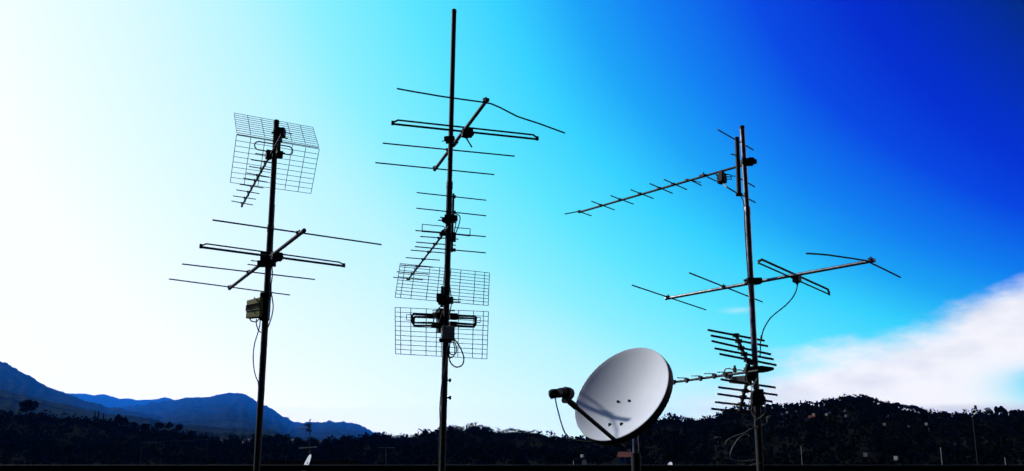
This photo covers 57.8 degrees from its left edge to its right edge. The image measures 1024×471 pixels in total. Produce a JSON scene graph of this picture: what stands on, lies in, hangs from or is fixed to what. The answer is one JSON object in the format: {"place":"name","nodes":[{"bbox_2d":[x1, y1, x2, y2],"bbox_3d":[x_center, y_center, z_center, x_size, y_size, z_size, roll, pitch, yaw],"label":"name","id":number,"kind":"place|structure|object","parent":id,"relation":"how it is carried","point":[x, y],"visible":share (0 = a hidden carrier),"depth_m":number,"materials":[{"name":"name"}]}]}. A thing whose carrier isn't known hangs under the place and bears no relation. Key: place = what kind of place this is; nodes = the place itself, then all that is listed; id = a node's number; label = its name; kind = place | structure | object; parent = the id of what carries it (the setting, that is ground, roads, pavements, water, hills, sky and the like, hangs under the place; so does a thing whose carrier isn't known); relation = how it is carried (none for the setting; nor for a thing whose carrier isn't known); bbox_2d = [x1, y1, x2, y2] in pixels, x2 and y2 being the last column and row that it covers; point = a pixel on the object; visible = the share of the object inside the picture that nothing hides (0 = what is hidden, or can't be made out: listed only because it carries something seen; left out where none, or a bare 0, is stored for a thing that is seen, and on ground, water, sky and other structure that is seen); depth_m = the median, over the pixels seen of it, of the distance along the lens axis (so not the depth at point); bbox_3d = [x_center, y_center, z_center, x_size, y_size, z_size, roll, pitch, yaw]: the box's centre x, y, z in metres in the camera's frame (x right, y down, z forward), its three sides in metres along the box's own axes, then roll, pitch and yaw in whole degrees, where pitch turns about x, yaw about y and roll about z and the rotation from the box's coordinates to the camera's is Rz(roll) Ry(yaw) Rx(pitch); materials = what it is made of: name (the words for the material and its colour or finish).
{"place":"outdoors","nodes":[
{"label":"outdoors","id":0,"kind":"place"},
{"bbox_2d":[0,361,161,419],"bbox_3d":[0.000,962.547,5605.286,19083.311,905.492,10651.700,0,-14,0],"label":"mountain","id":1,"kind":"structure","parent":0,"point":[14,380],"depth_m":5849.71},
{"bbox_2d":[66,393,172,407],"bbox_3d":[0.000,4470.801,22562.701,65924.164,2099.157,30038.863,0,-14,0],"label":"mountain","id":2,"kind":"structure","parent":0,"point":[105,400],"depth_m":27108.87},
{"bbox_2d":[0,389,322,443],"bbox_3d":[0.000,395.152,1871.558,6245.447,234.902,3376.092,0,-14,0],"label":"foothills","id":3,"kind":"structure","parent":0,"point":[9,400],"depth_m":1835.90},
{"bbox_2d":[116,393,306,438],"bbox_3d":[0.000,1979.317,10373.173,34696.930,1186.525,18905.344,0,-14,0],"label":"central mountain","id":4,"kind":"structure","parent":0,"point":[232,410],"depth_m":9194.86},
{"bbox_2d":[249,461,360,464],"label":"neighbour house","id":5,"kind":"structure","parent":0,"point":[310,463],"depth_m":58.12,"materials":[{"name":"tile"}]},
{"bbox_2d":[297,419,315,454],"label":"antenna mast","id":6,"kind":"object","parent":5,"relation":"on","point":[309,425],"visible":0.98,"depth_m":58.72,"materials":[{"name":"metal"}]},
{"bbox_2d":[304,454,310,464],"bbox_3d":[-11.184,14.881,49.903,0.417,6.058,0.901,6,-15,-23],"label":"satellite dish","id":7,"kind":"object","parent":5,"relation":"on","point":[307,461],"visible":0.56,"depth_m":50.68,"materials":[{"name":"paint"}]},
{"bbox_2d":[291,420,395,442],"bbox_3d":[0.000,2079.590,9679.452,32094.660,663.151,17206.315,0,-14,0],"label":"mountain","id":8,"kind":"structure","parent":0,"point":[321,431],"depth_m":8848.40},
{"bbox_2d":[0,403,1023,464],"bbox_3d":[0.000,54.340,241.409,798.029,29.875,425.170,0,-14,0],"label":"wooded hill","id":9,"kind":"structure","parent":0,"point":[775,444],"depth_m":215.45,"materials":[{"name":"black plant"}]},
{"bbox_2d":[18,399,38,414],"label":"broadleaf tree","id":10,"kind":"object","parent":9,"relation":"on","point":[26,406],"visible":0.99,"depth_m":281.68,"materials":[{"name":"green plant"}]},
{"bbox_2d":[114,414,123,423],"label":"broadleaf tree","id":11,"kind":"object","parent":9,"relation":"on","point":[118,417],"visible":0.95,"depth_m":294.68,"materials":[{"name":"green plant"}]},
{"bbox_2d":[122,417,128,426],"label":"broadleaf tree","id":12,"kind":"object","parent":9,"relation":"on","point":[125,420],"visible":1,"depth_m":294.09,"materials":[{"name":"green plant"}]},
{"bbox_2d":[140,423,149,428],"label":"broadleaf tree","id":13,"kind":"object","parent":9,"relation":"on","point":[144,425],"visible":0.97,"depth_m":295.05,"materials":[{"name":"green plant"}]},
{"bbox_2d":[154,422,164,430],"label":"broadleaf tree","id":14,"kind":"object","parent":9,"relation":"on","point":[159,425],"visible":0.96,"depth_m":300.29,"materials":[{"name":"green plant"}]},
{"bbox_2d":[164,421,173,430],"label":"broadleaf tree","id":15,"kind":"object","parent":9,"relation":"on","point":[169,425],"visible":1,"depth_m":301.22,"materials":[{"name":"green plant"}]},
{"bbox_2d":[175,424,182,432],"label":"broadleaf tree","id":16,"kind":"object","parent":9,"relation":"on","point":[179,427],"visible":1,"depth_m":301.84,"materials":[{"name":"green plant"}]},
{"bbox_2d":[274,433,288,441],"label":"broadleaf tree","id":17,"kind":"object","parent":9,"relation":"on","point":[278,435],"visible":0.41,"depth_m":308.25,"materials":[{"name":"green plant"}]},
{"bbox_2d":[0,394,1023,464],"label":"woodland","id":18,"kind":"object","parent":9,"relation":"on","point":[230,450],"visible":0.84,"depth_m":221.93,"materials":[{"name":"green plant"}]},
{"bbox_2d":[572,454,588,464],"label":"house","id":19,"kind":"structure","parent":9,"relation":"on","point":[581,460],"depth_m":201.55,"materials":[{"name":"tile"}]},
{"bbox_2d":[617,449,632,464],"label":"house","id":20,"kind":"structure","parent":9,"relation":"on","point":[624,457],"depth_m":193.44,"materials":[{"name":"red tile"}]},
{"bbox_2d":[777,413,784,421],"bbox_3d":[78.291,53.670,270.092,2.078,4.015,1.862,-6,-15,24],"label":"house","id":21,"kind":"structure","parent":9,"relation":"on","point":[781,416],"depth_m":269.74,"materials":[{"name":"tile"}]},
{"bbox_2d":[859,453,869,464],"bbox_3d":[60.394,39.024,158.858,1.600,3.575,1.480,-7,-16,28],"label":"house","id":22,"kind":"structure","parent":9,"relation":"on","point":[865,457],"depth_m":158.67,"materials":[{"name":"tile"}]},
{"bbox_2d":[888,456,900,464],"bbox_3d":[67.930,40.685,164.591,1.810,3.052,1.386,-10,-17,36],"label":"house","id":23,"kind":"structure","parent":9,"relation":"on","point":[896,460],"depth_m":164.47,"materials":[{"name":"tile"}]},
{"bbox_2d":[941,411,951,417],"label":"broadleaf tree","id":24,"kind":"object","parent":9,"relation":"on","point":[945,413],"visible":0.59,"depth_m":291.03,"materials":[{"name":"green plant"}]},
{"bbox_2d":[971,405,977,464],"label":"lamp post","id":25,"kind":"object","parent":9,"relation":"on","point":[975,407],"visible":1,"depth_m":92.96,"materials":[{"name":"metal"}]},
{"bbox_2d":[0,0,1023,438],"label":"sky","id":26,"kind":"structure","parent":0,"point":[891,132],"materials":[{"name":"blue"}]},
{"bbox_3d":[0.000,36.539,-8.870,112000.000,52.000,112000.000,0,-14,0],"label":"ground","id":27,"kind":"structure","parent":0,"visible":0},
{"bbox_2d":[0,465,1023,470],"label":"rooftop terrace","id":28,"kind":"structure","parent":27,"relation":"on","point":[511,468],"depth_m":8.75,"materials":[{"name":"concrete"}]},
{"bbox_2d":[253,119,278,470],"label":"antenna mast","id":29,"kind":"object","parent":28,"relation":"on","point":[260,401],"visible":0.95,"depth_m":8.59,"materials":[{"name":"metal"}]},
{"bbox_2d":[246,292,270,320],"bbox_3d":[-2.381,0.662,8.662,0.250,0.258,0.136,-4,-14,15],"label":"amplifier box","id":30,"kind":"object","parent":29,"relation":"attached to","point":[259,307],"visible":1,"depth_m":8.63,"materials":[{"name":"beige plastic"}]},
{"bbox_2d":[253,320,260,392],"bbox_3d":[-2.342,1.104,8.530,0.086,0.680,0.010,0,-14,0],"label":"coaxial cable","id":31,"kind":"object","parent":30,"relation":"attached to","point":[253,357],"visible":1,"depth_m":8.52,"materials":[{"name":"black plastic"}]},
{"bbox_2d":[267,205,274,327],"bbox_3d":[-2.247,0.282,8.730,0.058,1.185,0.011,0,-14,0],"label":"coaxial cable","id":32,"kind":"object","parent":29,"relation":"attached to","point":[272,268],"visible":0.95,"depth_m":8.70,"materials":[{"name":"black plastic"}]},
{"bbox_2d":[230,113,319,206],"bbox_3d":[-2.526,-0.746,9.630,0.814,0.735,2.662,5,-15,-21],"label":"grid antenna","id":33,"kind":"object","parent":29,"relation":"attached to","point":[280,133],"visible":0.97,"depth_m":9.09,"materials":[{"name":"metal"}]},
{"bbox_2d":[169,219,381,295],"bbox_3d":[-2.485,0.312,9.112,1.508,0.144,3.214,7,-15,-28],"label":"vhf antenna","id":34,"kind":"object","parent":29,"relation":"attached to","point":[275,256],"visible":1,"depth_m":8.72,"materials":[{"name":"metal"}]},
{"bbox_2d":[269,266,270,299],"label":"coaxial cable","id":35,"kind":"object","parent":34,"relation":"attached to","point":[269,283],"visible":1,"depth_m":8.69,"materials":[{"name":"black plastic"}]},
{"bbox_2d":[439,9,456,470],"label":"antenna mast","id":36,"kind":"object","parent":28,"relation":"on","point":[444,397],"visible":1,"depth_m":8.17,"materials":[{"name":"metal"}]},
{"bbox_2d":[393,192,485,279],"bbox_3d":[-0.907,0.139,9.264,0.634,0.536,2.504,5,-14,-18],"label":"uhf yagi","id":37,"kind":"object","parent":36,"relation":"attached to","point":[452,217],"visible":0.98,"depth_m":8.24,"materials":[{"name":"metal"}]},
{"bbox_2d":[454,213,460,238],"bbox_3d":[-0.484,-0.083,8.201,0.058,0.238,0.010,0,-14,0],"label":"coaxial cable","id":38,"kind":"object","parent":37,"relation":"attached to","point":[458,224],"visible":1,"depth_m":8.20,"materials":[{"name":"black plastic"}]},
{"bbox_2d":[395,263,489,358],"bbox_3d":[-0.592,0.647,8.140,0.959,0.833,0.326,5,-15,-21],"label":"grid antenna","id":39,"kind":"object","parent":36,"relation":"attached to","point":[441,298],"visible":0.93,"depth_m":8.09,"materials":[{"name":"metal"}]},
{"bbox_2d":[449,284,451,314],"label":"coaxial cable","id":40,"kind":"object","parent":39,"relation":"attached to","point":[451,299],"visible":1,"depth_m":8.00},
{"bbox_2d":[438,342,448,470],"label":"coaxial cable","id":41,"kind":"object","parent":36,"relation":"attached to","point":[440,405],"visible":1,"depth_m":7.84,"materials":[{"name":"plastic"}]},
{"bbox_2d":[439,326,454,342],"bbox_3d":[-0.556,0.846,7.955,0.133,0.132,0.103,0,-14,0],"label":"amplifier box","id":42,"kind":"object","parent":36,"relation":"attached to","point":[447,333],"visible":1,"depth_m":7.92,"materials":[{"name":"plastic"}]},
{"bbox_2d":[448,339,464,367],"bbox_3d":[-0.473,0.997,7.898,0.140,0.256,0.011,0,-14,0],"label":"coaxial cable","id":43,"kind":"object","parent":42,"relation":"hanging from","point":[449,355],"visible":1,"depth_m":7.89,"materials":[{"name":"black plastic"}]},
{"bbox_2d":[375,88,564,174],"bbox_3d":[-0.489,-0.795,8.264,1.388,0.276,1.951,4,-14,-15],"label":"vhf antenna","id":44,"kind":"object","parent":36,"relation":"attached to","point":[466,132],"visible":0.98,"depth_m":8.06,"materials":[{"name":"metal"}]},
{"bbox_2d":[548,348,672,470],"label":"satellite dish","id":45,"kind":"object","parent":28,"relation":"on","point":[624,396],"visible":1,"depth_m":6.36,"materials":[{"name":"paint"}]},
{"bbox_2d":[739,125,763,470],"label":"antenna mast","id":46,"kind":"object","parent":28,"relation":"on","point":[758,423],"visible":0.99,"depth_m":7.56,"materials":[{"name":"black metal"}]},
{"bbox_2d":[565,129,756,215],"bbox_3d":[1.349,-0.410,8.581,0.494,0.562,2.106,10,-17,-36],"label":"uhf yagi","id":47,"kind":"object","parent":46,"relation":"attached to","point":[722,176],"visible":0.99,"depth_m":8.02,"materials":[{"name":"metal"}]},
{"bbox_2d":[673,329,777,414],"bbox_3d":[1.607,1.173,7.793,0.581,0.676,1.232,11,-17,-38],"label":"corner reflector antenna","id":48,"kind":"object","parent":46,"relation":"attached to","point":[748,371],"visible":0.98,"depth_m":7.46,"materials":[{"name":"metal"}]},
{"bbox_2d":[730,434,756,460],"bbox_3d":[1.796,1.649,7.215,0.214,0.208,0.005,0,-14,0],"label":"coaxial cable","id":49,"kind":"object","parent":46,"relation":"hanging from","point":[733,445],"visible":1,"depth_m":7.21,"materials":[{"name":"grey plastic"}]},
{"bbox_2d":[740,196,751,305],"bbox_3d":[1.923,0.118,7.638,0.041,0.931,0.009,0,-14,0],"label":"coaxial cable","id":50,"kind":"object","parent":46,"relation":"attached to","point":[746,250],"visible":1,"depth_m":7.63,"materials":[{"name":"black plastic"}]},
{"bbox_2d":[750,384,765,405],"bbox_3d":[1.948,1.260,7.355,0.116,0.169,0.060,0,-14,0],"label":"splitter box","id":51,"kind":"object","parent":46,"relation":"attached to","point":[758,398],"visible":0.94,"depth_m":7.32,"materials":[{"name":"black plastic"}]},
{"bbox_2d":[751,402,765,418],"bbox_3d":[1.934,1.373,7.282,0.120,0.139,0.007,0,-14,0],"label":"coaxial cable","id":52,"kind":"object","parent":51,"relation":"hanging from","point":[762,415],"visible":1,"depth_m":7.28,"materials":[{"name":"black plastic"}]},
{"bbox_2d":[632,253,900,309],"bbox_3d":[2.067,0.448,7.857,1.696,0.123,2.464,9,-16,-32],"label":"vhf antenna","id":53,"kind":"object","parent":46,"relation":"attached to","point":[797,278],"visible":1,"depth_m":7.50,"materials":[{"name":"metal"}]},
{"bbox_2d":[759,285,797,357],"bbox_3d":[2.153,0.676,7.477,0.347,0.616,0.053,0,-14,1],"label":"coaxial cable","id":54,"kind":"object","parent":53,"relation":"hanging from","point":[761,336],"visible":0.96,"depth_m":7.49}
]}

